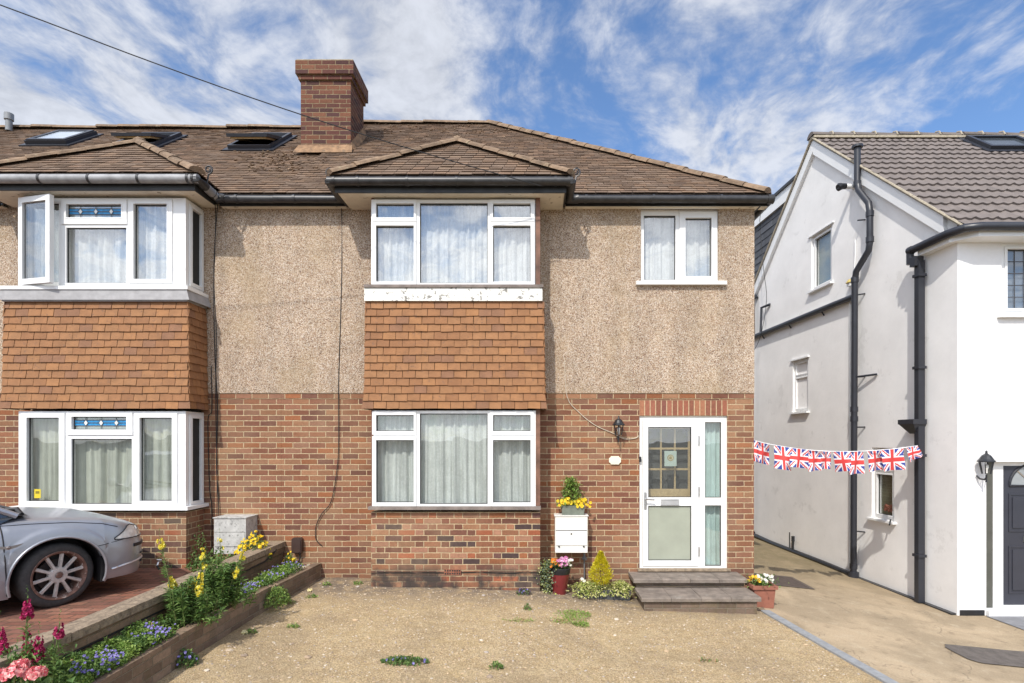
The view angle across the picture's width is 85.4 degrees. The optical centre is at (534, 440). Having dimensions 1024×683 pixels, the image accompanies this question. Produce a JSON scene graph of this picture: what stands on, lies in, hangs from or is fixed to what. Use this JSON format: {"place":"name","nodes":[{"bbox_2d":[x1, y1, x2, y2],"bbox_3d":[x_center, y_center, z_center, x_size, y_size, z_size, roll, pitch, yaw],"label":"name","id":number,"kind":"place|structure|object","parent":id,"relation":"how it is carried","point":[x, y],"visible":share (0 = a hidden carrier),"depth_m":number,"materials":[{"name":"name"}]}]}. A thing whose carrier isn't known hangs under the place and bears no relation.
{"place":"outdoors","nodes":[
{"label":"outdoors","id":0,"kind":"place"},
{"bbox_2d":[0,562,208,645],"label":"brick paving","id":1,"kind":"structure","parent":0,"point":[95,596],"depth_m":5.64,"materials":[{"name":"red brick"}]},
{"bbox_2d":[0,505,142,607],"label":"parked car","id":2,"kind":"object","parent":1,"relation":"on","point":[50,557],"visible":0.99,"depth_m":5.56,"materials":[{"name":"silver metal"}]},
{"bbox_2d":[184,548,234,571],"bbox_3d":[-4.002,1.526,6.988,0.766,0.330,0.308,0,0,0],"label":"leafy plant","id":3,"kind":"object","parent":1,"relation":"on","point":[195,565],"visible":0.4,"depth_m":6.96,"materials":[{"name":"green plant"}]},
{"bbox_2d":[65,564,305,674],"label":"flower bed soil","id":4,"kind":"structure","parent":0,"point":[170,625],"depth_m":5.15,"materials":[{"name":"brown soil"}]},
{"bbox_2d":[0,658,77,682],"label":"geranium","id":5,"kind":"object","parent":4,"relation":"on","point":[21,669],"visible":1,"depth_m":3.27,"materials":[{"name":"pink plant"}]},
{"bbox_2d":[0,588,89,682],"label":"snapdragon","id":6,"kind":"object","parent":4,"relation":"on","point":[35,653],"visible":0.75,"depth_m":3.56,"materials":[{"name":"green plant"}]},
{"bbox_2d":[15,561,304,682],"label":"ground cover","id":7,"kind":"object","parent":4,"relation":"on","point":[127,645],"visible":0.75,"depth_m":4.32,"materials":[{"name":"green plant"}]},
{"bbox_2d":[69,561,303,674],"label":"bellflowers","id":8,"kind":"object","parent":7,"relation":"on","point":[113,658],"visible":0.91,"depth_m":4.13,"materials":[{"name":"purple plant"}]},
{"bbox_2d":[156,529,226,627],"bbox_3d":[-3.115,1.232,5.016,0.604,0.880,0.397,0,0,0],"label":"snapdragon","id":9,"kind":"object","parent":4,"relation":"on","point":[180,604],"visible":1,"depth_m":5.01,"materials":[{"name":"green plant"}]},
{"bbox_2d":[187,532,258,610],"bbox_3d":[-3.091,1.272,5.486,0.722,0.799,0.360,0,0,0],"label":"snapdragon","id":10,"kind":"object","parent":4,"relation":"on","point":[221,579],"visible":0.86,"depth_m":5.47,"materials":[{"name":"green plant"}]},
{"bbox_2d":[283,551,296,564],"bbox_3d":[-3.277,1.596,7.449,0.207,0.222,0.200,0,0,0],"label":"marigold","id":11,"kind":"object","parent":4,"relation":"on","point":[291,558],"visible":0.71,"depth_m":7.43,"materials":[{"name":"yellow plant"}]},
{"bbox_2d":[0,0,1023,193],"label":"sky","id":12,"kind":"structure","parent":0,"point":[733,89],"materials":[{"name":"blue"}]},
{"bbox_2d":[156,577,882,682],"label":"gravel forecourt","id":13,"kind":"structure","parent":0,"point":[244,668],"depth_m":5.46,"materials":[{"name":"beige gravel"}]},
{"bbox_2d":[174,647,199,668],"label":"bellflower","id":14,"kind":"object","parent":13,"relation":"on","point":[190,656],"visible":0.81,"depth_m":4.72,"materials":[{"name":"green plant"}]},
{"bbox_2d":[87,563,320,682],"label":"planter wall","id":15,"kind":"structure","parent":13,"relation":"on","point":[156,663],"depth_m":4.98,"materials":[{"name":"wood"}]},
{"bbox_2d":[245,628,257,633],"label":"weed","id":16,"kind":"object","parent":13,"relation":"on","point":[249,630],"visible":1,"depth_m":5.48,"materials":[{"name":"green plant"}]},
{"bbox_2d":[263,584,291,608],"bbox_3d":[-2.928,1.758,6.298,0.292,0.256,0.426,0,0,0],"label":"trailing plant","id":17,"kind":"object","parent":13,"relation":"on","point":[279,593],"visible":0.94,"depth_m":6.25,"materials":[{"name":"green plant"}]},
{"bbox_2d":[286,622,300,628],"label":"weed","id":18,"kind":"object","parent":13,"relation":"on","point":[294,625],"visible":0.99,"depth_m":5.66,"materials":[{"name":"green plant"}]},
{"bbox_2d":[380,654,429,666],"bbox_3d":[-1.149,1.947,4.899,0.451,0.094,0.191,0,0,0],"label":"clover patch","id":19,"kind":"object","parent":13,"relation":"on","point":[396,659],"visible":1,"depth_m":4.88,"materials":[{"name":"green plant"}]},
{"bbox_2d":[488,661,502,669],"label":"weed","id":20,"kind":"object","parent":13,"relation":"on","point":[498,664],"visible":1,"depth_m":4.81,"materials":[{"name":"green plant"}]},
{"bbox_2d":[502,617,533,621],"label":"grass tuft","id":21,"kind":"object","parent":13,"relation":"on","point":[520,619],"visible":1,"depth_m":6.01,"materials":[{"name":"green plant"}]},
{"bbox_2d":[516,587,530,595],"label":"purple weed","id":22,"kind":"object","parent":13,"relation":"on","point":[522,590],"visible":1,"depth_m":7.01,"materials":[{"name":"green plant"}]},
{"bbox_2d":[523,603,531,610],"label":"weed","id":23,"kind":"object","parent":13,"relation":"on","point":[527,606],"visible":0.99,"depth_m":6.42,"materials":[{"name":"green plant"}]},
{"bbox_2d":[535,559,556,594],"bbox_3d":[0.150,1.794,7.199,0.312,0.492,0.257,0,0,17],"label":"ivy","id":24,"kind":"object","parent":13,"relation":"on","point":[546,569],"visible":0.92,"depth_m":7.19,"materials":[{"name":"green plant"}]},
{"bbox_2d":[551,565,570,594],"bbox_3d":[0.343,1.860,7.260,0.266,0.390,0.266,0,0,0],"label":"flower pot","id":25,"kind":"object","parent":13,"relation":"on","point":[560,577],"visible":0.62,"depth_m":7.16,"materials":[{"name":"ceramic"}]},
{"bbox_2d":[544,556,577,568],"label":"bedding plant","id":26,"kind":"object","parent":25,"relation":"in","point":[565,561],"visible":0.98,"depth_m":7.21,"materials":[{"name":"pink plant"}]},
{"bbox_2d":[539,617,586,623],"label":"grass tuft","id":27,"kind":"object","parent":13,"relation":"on","point":[562,619],"visible":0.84,"depth_m":6.14,"materials":[{"name":"green plant"}]},
{"bbox_2d":[554,609,590,619],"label":"grass tuft","id":28,"kind":"object","parent":13,"relation":"on","point":[578,613],"visible":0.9,"depth_m":6.40,"materials":[{"name":"green plant"}]},
{"bbox_2d":[573,621,589,626],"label":"weed","id":29,"kind":"object","parent":13,"relation":"on","point":[583,624],"visible":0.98,"depth_m":6.09,"materials":[{"name":"green plant"}]},
{"bbox_2d":[582,553,586,579],"bbox_3d":[0.680,1.750,7.530,0.057,0.560,0.045,0,0,45],"label":"gas pipe","id":30,"kind":"object","parent":13,"relation":"on","point":[584,558],"visible":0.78,"depth_m":7.53,"materials":[{"name":"grey metal"}]},
{"bbox_2d":[565,579,613,598],"bbox_3d":[0.755,1.918,7.169,0.719,0.201,0.496,0,0,0],"label":"ivy","id":31,"kind":"object","parent":13,"relation":"on","point":[586,584],"visible":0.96,"depth_m":7.15,"materials":[{"name":"green plant"}]},
{"bbox_2d":[576,587,630,600],"bbox_3d":[0.900,2.010,7.240,0.712,0.140,0.182,0,0,0],"label":"trough planter","id":32,"kind":"object","parent":13,"relation":"on","point":[614,597],"visible":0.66,"depth_m":7.16,"materials":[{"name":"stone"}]},
{"bbox_2d":[588,551,613,589],"bbox_3d":[0.871,1.699,7.242,0.350,0.522,0.355,0,0,0],"label":"dwarf conifer","id":33,"kind":"object","parent":32,"relation":"on","point":[601,559],"visible":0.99,"depth_m":7.21,"materials":[{"name":"yellow plant"}]},
{"bbox_2d":[604,580,636,598],"bbox_3d":[1.126,1.918,7.187,0.491,0.199,0.415,0,0,21],"label":"ivy","id":34,"kind":"object","parent":13,"relation":"on","point":[624,586],"visible":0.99,"depth_m":7.15,"materials":[{"name":"green plant"}]},
{"bbox_2d":[628,572,760,613],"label":"stone steps","id":35,"kind":"structure","parent":13,"relation":"on","point":[719,592],"depth_m":6.97,"materials":[{"name":"stone"}]},
{"bbox_2d":[698,657,719,662],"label":"weed","id":36,"kind":"object","parent":13,"relation":"on","point":[707,660],"visible":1,"depth_m":5.29,"materials":[{"name":"green plant"}]},
{"bbox_2d":[754,537,1023,682],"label":"concrete drive","id":37,"kind":"structure","parent":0,"point":[896,637],"depth_m":6.83,"materials":[{"name":"beige concrete"}]},
{"bbox_2d":[745,581,777,607],"bbox_3d":[2.925,1.995,7.150,0.314,0.290,0.284,0,0,0],"label":"flower pot","id":38,"kind":"object","parent":37,"relation":"on","point":[766,594],"visible":0.78,"depth_m":7.04,"materials":[{"name":"ceramic"}]},
{"bbox_2d":[741,573,788,587],"bbox_3d":[2.929,1.813,7.129,0.452,0.219,0.527,0,0,-40],"label":"bedding plant","id":39,"kind":"object","parent":38,"relation":"in","point":[758,578],"visible":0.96,"depth_m":7.10,"materials":[{"name":"white plant"}]},
{"bbox_2d":[754,573,813,588],"bbox_3d":[3.820,2.198,8.695,0.800,0.083,0.750,0,0,0],"label":"manhole cover","id":40,"kind":"object","parent":37,"relation":"on","point":[785,580],"visible":0.56,"depth_m":8.63,"materials":[{"name":"metal"}]},
{"bbox_2d":[761,610,898,682],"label":"kerb","id":41,"kind":"structure","parent":37,"relation":"on","point":[867,669],"depth_m":5.64,"materials":[{"name":"grey concrete"}]},
{"bbox_2d":[754,131,1023,615],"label":"rendered house","id":42,"kind":"structure","parent":37,"relation":"on","point":[892,263],"depth_m":8.97,"materials":[{"name":"white paint"}]},
{"bbox_2d":[788,221,833,413],"bbox_3d":[5.538,-2.325,11.097,0.185,3.556,1.419,0,0,-4],"label":"side window","id":43,"kind":"structure","parent":42,"relation":"in","point":[801,410],"depth_m":11.43,"materials":[{"name":"white plastic"}]},
{"bbox_2d":[806,226,833,293],"bbox_3d":[5.624,-3.516,10.816,0.200,1.134,0.808,0,0,-4],"label":"side window","id":44,"kind":"structure","parent":42,"relation":"in","point":[822,241],"depth_m":10.93,"materials":[{"name":"white plastic"}]},
{"bbox_2d":[865,448,896,525],"bbox_3d":[5.725,0.739,9.076,0.258,1.225,0.669,0,0,0],"label":"side window","id":45,"kind":"structure","parent":42,"relation":"in","point":[884,480],"depth_m":9.16,"materials":[{"name":"white plastic"}]},
{"bbox_2d":[976,450,995,481],"bbox_3d":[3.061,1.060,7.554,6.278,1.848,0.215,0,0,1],"label":"wall lantern","id":46,"kind":"object","parent":42,"relation":"attached to","point":[986,457],"depth_m":7.45,"materials":[{"name":"black plastic"}]},
{"bbox_2d":[986,462,1023,615],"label":"front door","id":47,"kind":"structure","parent":42,"relation":"in","point":[1005,485],"depth_m":7.70,"materials":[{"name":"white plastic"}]},
{"bbox_2d":[996,243,1023,317],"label":"window","id":48,"kind":"structure","parent":42,"relation":"in","point":[1012,253],"depth_m":7.65,"materials":[{"name":"white plastic"}]},
{"bbox_2d":[945,644,1023,666],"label":"tarmac patch","id":49,"kind":"object","parent":37,"relation":"on","point":[997,656],"visible":1,"depth_m":6.01,"materials":[{"name":"grey asphalt"}]},
{"bbox_2d":[987,616,1023,629],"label":"doorstep paving","id":50,"kind":"structure","parent":37,"relation":"on","point":[1017,621],"depth_m":7.37,"materials":[{"name":"white concrete"}]},
{"label":"ground","id":51,"kind":"structure","parent":0,"visible":0},
{"bbox_2d":[0,541,284,682],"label":"retaining wall","id":52,"kind":"structure","parent":51,"relation":"on","point":[87,629],"depth_m":4.60,"materials":[{"name":"brick"}]},
{"bbox_2d":[8,549,276,681],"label":"garden cable","id":53,"kind":"object","parent":52,"relation":"attached to","point":[89,644],"visible":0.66,"depth_m":4.45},
{"bbox_2d":[233,530,272,560],"bbox_3d":[-3.597,1.368,7.111,0.467,0.428,0.473,0,0,0],"label":"marigold","id":54,"kind":"object","parent":52,"relation":"on","point":[247,547],"visible":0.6,"depth_m":7.07,"materials":[{"name":"yellow plant"}]},
{"bbox_2d":[0,111,321,567],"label":"semi detached house","id":55,"kind":"structure","parent":51,"relation":"on","point":[107,316],"depth_m":7.32,"materials":[{"name":"brick"}]},
{"bbox_2d":[18,130,103,147],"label":"roof window","id":56,"kind":"structure","parent":55,"relation":"in","point":[57,138],"depth_m":9.81,"materials":[{"name":"paint"}]},
{"bbox_2d":[18,194,188,285],"bbox_3d":[-5.615,-2.567,7.207,2.170,1.152,0.346,0,0,0],"label":"window","id":57,"kind":"structure","parent":55,"relation":"in","point":[62,241],"depth_m":7.22,"materials":[{"name":"white plastic"}]},
{"bbox_2d":[19,411,188,505],"bbox_3d":[-5.615,0.262,7.280,2.170,1.272,0.202,0,0,0],"label":"window","id":58,"kind":"structure","parent":55,"relation":"in","point":[67,458],"depth_m":7.26,"materials":[{"name":"white plastic"}]},
{"bbox_2d":[110,132,187,147],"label":"roof window","id":59,"kind":"structure","parent":55,"relation":"in","point":[165,138],"depth_m":9.64,"materials":[{"name":"paint"}]},
{"bbox_2d":[156,559,161,569],"bbox_3d":[-4.727,1.634,7.144,0.282,0.189,0.112,0,0,0],"label":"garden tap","id":60,"kind":"object","parent":55,"relation":"attached to","point":[157,565],"visible":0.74,"depth_m":7.12,"materials":[{"name":"metal"}]},
{"bbox_2d":[189,201,203,291],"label":"side window","id":61,"kind":"structure","parent":55,"relation":"in","point":[192,207],"depth_m":7.46,"materials":[{"name":"white plastic"}]},
{"bbox_2d":[189,412,203,505],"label":"side window","id":62,"kind":"structure","parent":55,"relation":"in","point":[192,415],"depth_m":7.47,"materials":[{"name":"white plastic"}]},
{"bbox_2d":[188,525,207,561],"bbox_3d":[-4.404,1.388,7.274,0.220,0.559,0.277,0,0,0],"label":"ivy","id":63,"kind":"object","parent":55,"relation":"attached to","point":[198,546],"visible":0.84,"depth_m":7.26,"materials":[{"name":"green plant"}]},
{"bbox_2d":[207,366,211,556],"bbox_3d":[-4.438,0.289,7.580,0.069,2.609,0.012,0,0,0],"label":"wall cable","id":64,"kind":"object","parent":55,"relation":"attached to","point":[208,453],"depth_m":7.58,"materials":[{"name":"black rubber"}]},
{"bbox_2d":[213,204,217,462],"bbox_3d":[-4.329,-1.069,7.551,0.139,4.237,0.039,0,0,39],"label":"wall cable","id":65,"kind":"object","parent":55,"relation":"attached to","point":[216,326],"depth_m":7.58,"materials":[{"name":"black rubber"}]},
{"bbox_2d":[213,205,218,515],"bbox_3d":[-4.333,-1.079,7.557,0.065,4.257,0.113,0,0,-39],"label":"wall cable","id":66,"kind":"object","parent":55,"relation":"attached to","point":[215,371],"depth_m":7.58,"materials":[{"name":"black rubber"}]},
{"bbox_2d":[213,514,257,553],"bbox_3d":[-4.010,1.259,7.441,0.444,0.482,0.315,0,0,0],"label":"meter box","id":67,"kind":"object","parent":55,"relation":"attached to","point":[234,530],"visible":0.79,"depth_m":7.30,"materials":[{"name":"white plastic"}]},
{"bbox_2d":[222,132,296,151],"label":"roof window","id":68,"kind":"structure","parent":55,"relation":"in","point":[279,139],"depth_m":9.38,"materials":[{"name":"paint"}]},
{"bbox_2d":[234,59,774,590],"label":"semi detached house","id":69,"kind":"structure","parent":51,"relation":"on","point":[478,305],"depth_m":7.58,"materials":[{"name":"brick"}]},
{"bbox_2d":[0,4,541,185],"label":"overhead cable","id":70,"kind":"object","parent":69,"relation":"attached to","point":[257,99],"visible":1,"depth_m":6.02,"materials":[{"name":"black rubber"}]},
{"bbox_2d":[291,537,303,563],"bbox_3d":[-3.232,1.507,7.557,0.135,0.355,0.084,0,0,0],"label":"junction box","id":71,"kind":"object","parent":69,"relation":"attached to","point":[297,544],"visible":0.98,"depth_m":7.52,"materials":[{"name":"brown plastic"}]},
{"bbox_2d":[315,208,341,545],"bbox_3d":[-2.812,-0.948,7.525,0.381,4.795,0.139,0,0,0],"label":"wall cable","id":72,"kind":"object","parent":69,"relation":"attached to","point":[338,392],"depth_m":7.58,"materials":[{"name":"black rubber"}]},
{"bbox_2d":[371,200,534,283],"bbox_3d":[-1.056,-2.565,7.275,2.128,1.114,0.192,0,0,0],"label":"window","id":73,"kind":"structure","parent":69,"relation":"in","point":[413,241],"depth_m":7.32,"materials":[{"name":"white plastic"}]},
{"bbox_2d":[372,411,535,505],"bbox_3d":[-1.043,0.254,7.278,2.120,1.272,0.197,0,0,0],"label":"window","id":74,"kind":"structure","parent":69,"relation":"in","point":[420,458],"depth_m":7.33,"materials":[{"name":"white plastic"}]},
{"bbox_2d":[554,513,588,552],"bbox_3d":[0.492,1.251,7.481,0.454,0.498,0.235,0,0,0],"label":"meter box","id":75,"kind":"object","parent":69,"relation":"attached to","point":[571,533],"visible":0.99,"depth_m":7.38,"materials":[{"name":"beige plastic"}]},
{"bbox_2d":[561,504,584,514],"bbox_3d":[0.518,0.938,7.475,0.322,0.125,0.182,0,0,0],"label":"trough planter","id":76,"kind":"object","parent":75,"relation":"on","point":[569,509],"visible":0.75,"depth_m":7.39,"materials":[{"name":"grey ceramic"}]},
{"bbox_2d":[556,474,591,507],"bbox_3d":[0.530,0.689,7.483,0.477,0.460,0.290,0,0,0],"label":"bedding plant","id":77,"kind":"object","parent":76,"relation":"on","point":[565,500],"visible":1,"depth_m":7.43,"materials":[{"name":"yellow plant"}]},
{"bbox_2d":[564,358,638,438],"bbox_3d":[0.919,-0.564,7.587,1.026,1.112,0.017,0,0,-1],"label":"doorbell wire","id":78,"kind":"object","parent":69,"relation":"attached to","point":[581,414],"visible":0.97,"depth_m":7.58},
{"bbox_2d":[609,456,620,463],"bbox_3d":[1.102,0.276,7.588,0.162,0.114,0.021,0,0,0],"label":"house plate","id":79,"kind":"object","parent":69,"relation":"attached to","point":[614,459],"visible":1,"depth_m":7.58,"materials":[{"name":"beige ceramic"}]},
{"bbox_2d":[612,416,624,441],"bbox_3d":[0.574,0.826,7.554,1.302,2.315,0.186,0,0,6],"label":"wall lantern","id":80,"kind":"object","parent":69,"relation":"attached to","point":[618,421],"depth_m":7.45,"materials":[{"name":"black plastic"}]},
{"bbox_2d":[636,209,726,284],"bbox_3d":[2.001,-2.655,7.655,1.229,1.079,0.259,0,0,0],"label":"window","id":81,"kind":"structure","parent":69,"relation":"in","point":[679,247],"depth_m":7.74,"materials":[{"name":"white plastic"}]},
{"bbox_2d":[637,416,730,570],"bbox_3d":[1.995,0.728,7.768,1.511,2.124,0.444,0,0,0],"label":"front door","id":82,"kind":"structure","parent":69,"relation":"in","point":[683,459],"depth_m":7.64,"materials":[{"name":"white paint"}]},
{"bbox_2d":[754,209,766,349],"bbox_3d":[4.343,-3.522,10.450,0.365,3.056,6.373,0,0,19],"label":"slack cable","id":83,"kind":"object","parent":69,"relation":"attached to","point":[765,285],"visible":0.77,"depth_m":12.68,"materials":[{"name":"black rubber"}]},
{"bbox_2d":[754,440,922,474],"bbox_3d":[4.284,0.232,7.928,2.629,0.528,0.320,0,0,-5],"label":"bunting","id":84,"kind":"object","parent":69,"relation":"attached to","point":[789,458],"visible":0.95,"depth_m":7.96}
]}

